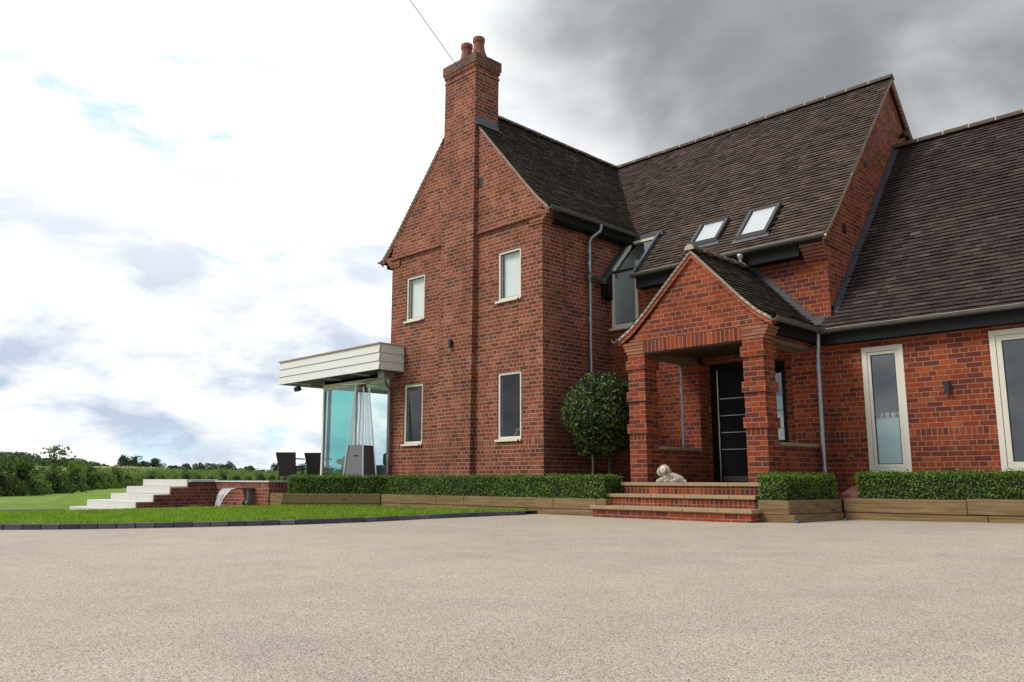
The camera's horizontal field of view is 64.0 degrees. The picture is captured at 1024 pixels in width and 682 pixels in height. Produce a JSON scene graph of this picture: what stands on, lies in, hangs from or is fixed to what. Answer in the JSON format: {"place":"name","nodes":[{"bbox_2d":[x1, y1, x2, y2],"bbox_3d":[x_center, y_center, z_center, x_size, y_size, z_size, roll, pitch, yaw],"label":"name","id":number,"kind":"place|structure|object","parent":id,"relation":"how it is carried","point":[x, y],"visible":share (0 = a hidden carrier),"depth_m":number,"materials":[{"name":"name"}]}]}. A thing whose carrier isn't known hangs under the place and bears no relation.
{"place":"outdoors","nodes":[
{"label":"outdoors","id":0,"kind":"place"},
{"bbox_2d":[0,508,64,511],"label":"path","id":1,"kind":"structure","parent":0,"point":[18,510],"depth_m":19.67,"materials":[{"name":"grey stone"}]},
{"bbox_2d":[0,466,266,522],"bbox_3d":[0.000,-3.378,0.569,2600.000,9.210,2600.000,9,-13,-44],"label":"field","id":2,"kind":"structure","parent":0,"point":[28,498],"depth_m":43.88,"materials":[{"name":"green plant"}]},
{"bbox_2d":[0,453,30,496],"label":"shrub","id":3,"kind":"object","parent":2,"relation":"on","point":[4,481],"visible":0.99,"depth_m":42.15,"materials":[{"name":"green plant"}]},
{"bbox_2d":[0,455,46,495],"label":"shrub","id":4,"kind":"object","parent":2,"relation":"on","point":[22,471],"visible":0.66,"depth_m":43.95,"materials":[{"name":"green plant"}]},
{"bbox_2d":[29,473,54,493],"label":"shrub","id":5,"kind":"object","parent":2,"relation":"on","point":[46,484],"visible":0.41,"depth_m":47.05,"materials":[{"name":"green plant"}]},
{"bbox_2d":[0,451,108,465],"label":"wood","id":6,"kind":"object","parent":2,"relation":"on","point":[34,459],"visible":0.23,"depth_m":422.21,"materials":[{"name":"green plant"}]},
{"bbox_2d":[33,445,77,471],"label":"feathery tree","id":7,"kind":"object","parent":2,"relation":"on","point":[53,451],"visible":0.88,"depth_m":53.66,"materials":[{"name":"green plant"}]},
{"bbox_2d":[35,463,76,493],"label":"shrub","id":8,"kind":"object","parent":2,"relation":"on","point":[55,479],"visible":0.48,"depth_m":49.85,"materials":[{"name":"green plant"}]},
{"bbox_2d":[61,459,90,491],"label":"shrub","id":9,"kind":"object","parent":2,"relation":"on","point":[75,473],"visible":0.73,"depth_m":55.59,"materials":[{"name":"green plant"}]},
{"bbox_2d":[80,464,97,490],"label":"shrub","id":10,"kind":"object","parent":2,"relation":"on","point":[90,479],"visible":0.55,"depth_m":63.11,"materials":[{"name":"green plant"}]},
{"bbox_2d":[89,467,110,489],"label":"shrub","id":11,"kind":"object","parent":2,"relation":"on","point":[100,477],"visible":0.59,"depth_m":69.14,"materials":[{"name":"green plant"}]},
{"bbox_2d":[97,469,123,488],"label":"shrub","id":12,"kind":"object","parent":2,"relation":"on","point":[110,480],"visible":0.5,"depth_m":75.06,"materials":[{"name":"green plant"}]},
{"bbox_2d":[110,466,128,487],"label":"shrub","id":13,"kind":"object","parent":2,"relation":"on","point":[119,476],"visible":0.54,"depth_m":81.26,"materials":[{"name":"green plant"}]},
{"bbox_2d":[115,455,130,465],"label":"distant tree","id":14,"kind":"object","parent":2,"relation":"on","point":[121,460],"visible":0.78,"depth_m":499.84,"materials":[{"name":"green plant"}]},
{"bbox_2d":[121,469,142,485],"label":"shrub","id":15,"kind":"object","parent":2,"relation":"on","point":[129,478],"visible":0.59,"depth_m":87.49,"materials":[{"name":"green plant"}]},
{"bbox_2d":[125,455,142,466],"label":"distant tree","id":16,"kind":"object","parent":2,"relation":"on","point":[133,461],"visible":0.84,"depth_m":502.52,"materials":[{"name":"green plant"}]},
{"bbox_2d":[133,472,148,485],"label":"shrub","id":17,"kind":"object","parent":2,"relation":"on","point":[145,475],"visible":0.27,"depth_m":94.02,"materials":[{"name":"green plant"}]},
{"bbox_2d":[143,469,159,478],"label":"shrub","id":18,"kind":"object","parent":2,"relation":"on","point":[150,476],"visible":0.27,"depth_m":100.11,"materials":[{"name":"green plant"}]},
{"bbox_2d":[144,458,165,466],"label":"distant tree","id":19,"kind":"object","parent":2,"relation":"on","point":[154,462],"visible":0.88,"depth_m":507.31,"materials":[{"name":"green plant"}]},
{"bbox_2d":[151,471,169,478],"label":"shrub","id":20,"kind":"object","parent":2,"relation":"on","point":[162,476],"visible":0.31,"depth_m":106.54,"materials":[{"name":"green plant"}]},
{"bbox_2d":[168,465,180,469],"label":"distant tree","id":21,"kind":"object","parent":2,"relation":"on","point":[175,467],"visible":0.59,"depth_m":383.54,"materials":[{"name":"green plant"}]},
{"bbox_2d":[168,472,181,478],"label":"shrub","id":22,"kind":"object","parent":2,"relation":"on","point":[175,475],"visible":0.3,"depth_m":113.01,"materials":[{"name":"green plant"}]},
{"bbox_2d":[177,463,196,470],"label":"distant tree","id":23,"kind":"object","parent":2,"relation":"on","point":[187,465],"visible":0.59,"depth_m":367.35,"materials":[{"name":"green plant"}]},
{"bbox_2d":[179,469,201,478],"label":"shrub","id":24,"kind":"object","parent":2,"relation":"on","point":[185,475],"visible":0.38,"depth_m":119.69,"materials":[{"name":"green plant"}]},
{"bbox_2d":[192,470,206,478],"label":"shrub","id":25,"kind":"object","parent":2,"relation":"on","point":[199,476],"visible":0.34,"depth_m":126.42,"materials":[{"name":"green plant"}]},
{"bbox_2d":[191,462,210,470],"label":"distant tree","id":26,"kind":"object","parent":2,"relation":"on","point":[201,466],"visible":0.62,"depth_m":369.29,"materials":[{"name":"green plant"}]},
{"bbox_2d":[63,464,342,480],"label":"hedges","id":27,"kind":"object","parent":2,"relation":"on","point":[167,470],"visible":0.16,"depth_m":248.41,"materials":[{"name":"green plant"}]},
{"bbox_2d":[201,463,222,471],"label":"distant tree","id":28,"kind":"object","parent":2,"relation":"on","point":[213,465],"visible":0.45,"depth_m":351.93,"materials":[{"name":"green plant"}]},
{"bbox_2d":[202,471,222,479],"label":"shrub","id":29,"kind":"object","parent":2,"relation":"on","point":[211,476],"visible":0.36,"depth_m":132.82,"materials":[{"name":"green plant"}]},
{"bbox_2d":[215,470,233,480],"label":"shrub","id":30,"kind":"object","parent":2,"relation":"on","point":[223,475],"visible":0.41,"depth_m":139.43,"materials":[{"name":"green plant"}]},
{"bbox_2d":[224,461,236,471],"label":"distant tree","id":31,"kind":"object","parent":2,"relation":"on","point":[228,465],"visible":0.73,"depth_m":373.42,"materials":[{"name":"green plant"}]},
{"bbox_2d":[228,470,244,480],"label":"shrub","id":32,"kind":"object","parent":2,"relation":"on","point":[236,477],"visible":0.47,"depth_m":145.99,"materials":[{"name":"green plant"}]},
{"bbox_2d":[242,472,255,480],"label":"shrub","id":33,"kind":"object","parent":2,"relation":"on","point":[248,477],"visible":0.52,"depth_m":152.78,"materials":[{"name":"green plant"}]},
{"bbox_2d":[244,465,254,472],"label":"distant tree","id":34,"kind":"object","parent":2,"relation":"on","point":[251,467],"visible":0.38,"depth_m":375.69,"materials":[{"name":"green plant"}]},
{"bbox_2d":[252,470,271,480],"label":"shrub","id":35,"kind":"object","parent":2,"relation":"on","point":[260,477],"visible":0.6,"depth_m":159.69,"materials":[{"name":"green plant"}]},
{"bbox_2d":[263,471,277,480],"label":"shrub","id":36,"kind":"object","parent":2,"relation":"on","point":[273,478],"visible":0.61,"depth_m":166.25,"materials":[{"name":"green plant"}]},
{"bbox_2d":[267,463,277,472],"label":"distant tree","id":37,"kind":"object","parent":2,"relation":"on","point":[274,466],"visible":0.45,"depth_m":379.36,"materials":[{"name":"green plant"}]},
{"bbox_2d":[297,462,306,471],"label":"distant tree","id":38,"kind":"object","parent":2,"relation":"on","point":[300,469],"visible":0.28,"depth_m":380.94,"materials":[{"name":"green plant"}]},
{"bbox_2d":[0,494,534,523],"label":"lawn","id":39,"kind":"structure","parent":0,"point":[66,502],"depth_m":26.45,"materials":[{"name":"green plant"}]},
{"bbox_2d":[70,479,217,509],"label":"garden steps","id":40,"kind":"structure","parent":39,"relation":"on","point":[132,496],"depth_m":19.29,"materials":[{"name":"stone"}]},
{"bbox_2d":[136,480,289,507],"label":"garden wall","id":41,"kind":"structure","parent":39,"relation":"on","point":[203,493],"depth_m":18.57,"materials":[{"name":"brick"}]},
{"bbox_2d":[215,487,254,506],"bbox_3d":[-6.062,3.435,17.801,0.708,0.495,0.560,9,-13,-44],"label":"water spout","id":42,"kind":"object","parent":41,"relation":"attached to","point":[249,494],"visible":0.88,"depth_m":17.86,"materials":[{"name":"silver metal"}]},
{"bbox_2d":[336,456,344,473],"bbox_3d":[-4.118,3.285,21.172,0.840,0.790,0.840,9,-13,-44],"label":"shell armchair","id":43,"kind":"object","parent":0,"point":[340,461],"visible":0.12,"depth_m":20.95,"materials":[{"name":"grey plastic"}]},
{"bbox_2d":[376,453,385,475],"bbox_3d":[-2.897,2.996,19.306,0.670,0.740,0.900,9,-13,-44],"label":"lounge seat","id":44,"kind":"object","parent":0,"point":[381,470],"visible":0.12,"depth_m":19.01,"materials":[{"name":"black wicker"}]},
{"bbox_2d":[0,514,1023,681],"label":"driveway","id":45,"kind":"structure","parent":0,"point":[540,598],"depth_m":3.90,"materials":[{"name":"stone"}]},
{"bbox_2d":[0,511,525,529],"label":"kerb","id":46,"kind":"structure","parent":45,"relation":"on","point":[209,523],"depth_m":10.23,"materials":[{"name":"stone"}]},
{"bbox_2d":[269,493,609,515],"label":"sleeper wall","id":47,"kind":"structure","parent":45,"relation":"on","point":[573,506],"depth_m":15.31,"materials":[{"name":"brown wood"}]},
{"bbox_2d":[278,35,1023,509],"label":"brick house","id":48,"kind":"structure","parent":45,"relation":"on","point":[816,285],"depth_m":15.01,"materials":[{"name":"brick"}]},
{"bbox_2d":[294,384,301,391],"bbox_3d":[-5.359,1.173,20.492,0.120,0.190,0.200,9,-13,-44],"label":"floodlight","id":49,"kind":"object","parent":48,"relation":"attached to","point":[297,388],"visible":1,"depth_m":20.44,"materials":[{"name":"black metal"}]},
{"bbox_2d":[400,383,422,445],"bbox_3d":[-2.103,1.577,17.494,0.136,1.311,0.700,9,-13,-44],"label":"window","id":50,"kind":"structure","parent":48,"relation":"in","point":[406,443],"depth_m":17.63,"materials":[{"name":"beige glass"}]},
{"bbox_2d":[403,274,424,323],"bbox_3d":[-2.093,-0.920,17.925,0.163,1.029,0.700,9,-13,-44],"label":"window","id":51,"kind":"structure","parent":48,"relation":"in","point":[418,294],"depth_m":18.03,"materials":[{"name":"beige glass"}]},
{"bbox_2d":[448,339,451,347],"bbox_3d":[-1.252,0.054,16.642,0.070,0.192,0.070,9,-13,-44],"label":"wall light","id":52,"kind":"object","parent":48,"relation":"attached to","point":[449,343],"visible":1,"depth_m":16.61,"materials":[{"name":"black metal"}]},
{"bbox_2d":[410,0,500,127],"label":"overhead cable","id":53,"kind":"object","parent":48,"relation":"attached to","point":[453,60],"visible":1,"depth_m":15.18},
{"bbox_2d":[494,371,521,441],"bbox_3d":[-0.046,1.234,15.454,0.136,1.311,0.694,9,-13,-44],"label":"window","id":54,"kind":"structure","parent":48,"relation":"in","point":[501,438],"depth_m":15.59,"materials":[{"name":"beige glass"}]},
{"bbox_2d":[495,247,521,303],"bbox_3d":[-0.036,-1.264,15.884,0.163,1.029,0.694,9,-13,-44],"label":"window","id":55,"kind":"structure","parent":48,"relation":"in","point":[512,261],"depth_m":15.96,"materials":[{"name":"white glass"}]},
{"bbox_2d":[600,229,663,330],"bbox_3d":[2.435,-1.279,16.454,1.182,2.164,0.925,9,-13,-44],"label":"dormer window","id":56,"kind":"structure","parent":48,"relation":"in","point":[654,236],"depth_m":16.45,"materials":[{"name":"grey glass"}]},
{"bbox_2d":[710,362,748,481],"bbox_3d":[3.911,1.410,14.283,0.090,2.060,0.920,9,-13,-44],"label":"front door","id":57,"kind":"structure","parent":48,"relation":"in","point":[730,458],"depth_m":14.36,"materials":[{"name":"metal"}]},
{"bbox_2d":[774,360,788,441],"bbox_3d":[4.451,1.028,13.790,0.080,1.370,0.440,9,-13,-44],"label":"side window","id":58,"kind":"structure","parent":48,"relation":"in","point":[783,435],"depth_m":13.68,"materials":[{"name":"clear glass"}]},
{"bbox_2d":[861,344,911,471],"bbox_3d":[5.732,1.033,12.464,0.245,1.911,0.616,9,-13,-44],"label":"tall window","id":59,"kind":"structure","parent":48,"relation":"in","point":[888,438],"depth_m":12.36,"materials":[{"name":"beige glass"}]},
{"bbox_2d":[899,130,908,138],"bbox_3d":[7.840,-4.125,16.403,0.105,0.118,0.262,-1,-10,4],"label":"security camera","id":60,"kind":"object","parent":48,"relation":"attached to","point":[905,133],"visible":1,"depth_m":16.31,"materials":[{"name":"black metal"}]},
{"bbox_2d":[943,380,949,393],"bbox_3d":[6.251,0.664,11.777,0.070,0.192,0.070,9,-13,-44],"label":"wall light","id":61,"kind":"object","parent":48,"relation":"attached to","point":[946,383],"visible":1,"depth_m":11.75,"materials":[{"name":"black metal"}]},
{"bbox_2d":[988,327,1023,471],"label":"big window","id":62,"kind":"structure","parent":48,"relation":"in","point":[996,338],"depth_m":11.29,"materials":[{"name":"beige glass"}]},
{"bbox_2d":[590,482,761,522],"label":"entrance steps","id":63,"kind":"structure","parent":45,"relation":"on","point":[714,501],"depth_m":11.99,"materials":[{"name":"brick"}]},
{"bbox_2d":[656,465,685,481],"bbox_3d":[2.478,2.074,12.755,0.488,0.316,0.234,-2,-10,13],"label":"dog","id":64,"kind":"object","parent":63,"relation":"on","point":[665,473],"visible":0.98,"depth_m":12.72},
{"bbox_2d":[758,499,843,522],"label":"sleeper wall","id":65,"kind":"structure","parent":45,"relation":"on","point":[803,511],"depth_m":11.00,"materials":[{"name":"brown wood"}]},
{"bbox_2d":[843,498,1023,523],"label":"sleeper wall","id":66,"kind":"structure","parent":45,"relation":"on","point":[1009,511],"depth_m":10.73,"materials":[{"name":"brown wood"}]},
{"bbox_2d":[0,0,1023,472],"label":"sky","id":67,"kind":"structure","parent":0,"point":[198,198],"materials":[{"name":"white"}]},
{"bbox_2d":[380,495,1001,517],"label":"soil","id":68,"kind":"structure","parent":0,"point":[842,501],"depth_m":11.15,"materials":[{"name":"brown soil"}]},
{"bbox_2d":[286,473,623,498],"bbox_3d":[-1.255,2.774,15.751,7.905,0.468,1.585,-7,-12,34],"label":"box hedge","id":69,"kind":"object","parent":68,"relation":"on","point":[596,486],"visible":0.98,"depth_m":15.27,"materials":[{"name":"green plant"}]},
{"bbox_2d":[559,370,629,477],"bbox_3d":[1.588,1.657,14.528,1.497,2.317,1.507,9,-13,-44],"label":"standard tree","id":70,"kind":"object","parent":68,"relation":"on","point":[594,409],"visible":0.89,"depth_m":14.16,"materials":[{"name":"green plant"}]},
{"bbox_2d":[757,471,838,499],"bbox_3d":[3.993,2.038,11.478,1.402,0.435,0.506,8,-12,-39],"label":"box hedge","id":71,"kind":"object","parent":68,"relation":"on","point":[774,485],"visible":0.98,"depth_m":11.18,"materials":[{"name":"green plant"}]},
{"bbox_2d":[840,486,859,499],"bbox_3d":[5.166,2.208,12.039,0.875,0.237,0.340,9,-13,-44],"label":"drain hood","id":72,"kind":"object","parent":68,"relation":"on","point":[851,492],"visible":0.38,"depth_m":11.82,"materials":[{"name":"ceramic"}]},
{"bbox_2d":[854,468,1023,499],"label":"box hedge","id":73,"kind":"object","parent":68,"relation":"on","point":[962,484],"visible":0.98,"depth_m":10.85,"materials":[{"name":"green plant"}]},
{"bbox_2d":[879,410,883,417],"bbox_3d":[5.675,1.123,12.594,0.082,0.121,0.088,9,-13,-44],"label":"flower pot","id":74,"kind":"object","parent":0,"point":[881,413],"visible":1,"depth_m":12.57,"materials":[{"name":"white ceramic"}]},
{"bbox_2d":[885,410,889,417],"bbox_3d":[5.740,1.113,12.531,0.078,0.120,0.080,-2,-10,11],"label":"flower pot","id":75,"kind":"object","parent":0,"point":[887,415],"visible":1,"depth_m":12.50,"materials":[{"name":"white ceramic"}]},
{"bbox_2d":[891,410,895,416],"bbox_3d":[5.803,1.103,12.470,0.086,0.121,0.085,2,-10,-9],"label":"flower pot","id":76,"kind":"object","parent":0,"point":[893,413],"visible":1,"depth_m":12.44,"materials":[{"name":"white ceramic"}]},
{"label":"terrace","id":77,"kind":"structure","parent":0,"visible":0},
{"bbox_2d":[276,452,304,480],"bbox_3d":[-5.753,3.293,21.246,0.550,0.798,0.686,-1,-10,7],"label":"garden chair","id":78,"kind":"object","parent":77,"relation":"on","point":[286,462],"visible":0.84,"depth_m":21.03,"materials":[{"name":"black wicker"}]},
{"bbox_2d":[304,453,331,475],"bbox_3d":[-5.116,3.357,21.621,0.550,0.798,0.686,-1,-10,7],"label":"garden chair","id":79,"kind":"object","parent":77,"relation":"on","point":[313,461],"visible":0.57,"depth_m":21.40,"materials":[{"name":"black wicker"}]},
{"bbox_2d":[343,382,378,477],"bbox_3d":[-3.294,2.007,17.886,0.600,2.222,0.600,-4,-11,25],"label":"patio heater","id":80,"kind":"object","parent":77,"relation":"on","point":[359,458],"visible":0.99,"depth_m":17.75,"materials":[{"name":"silver metal"}]}
]}

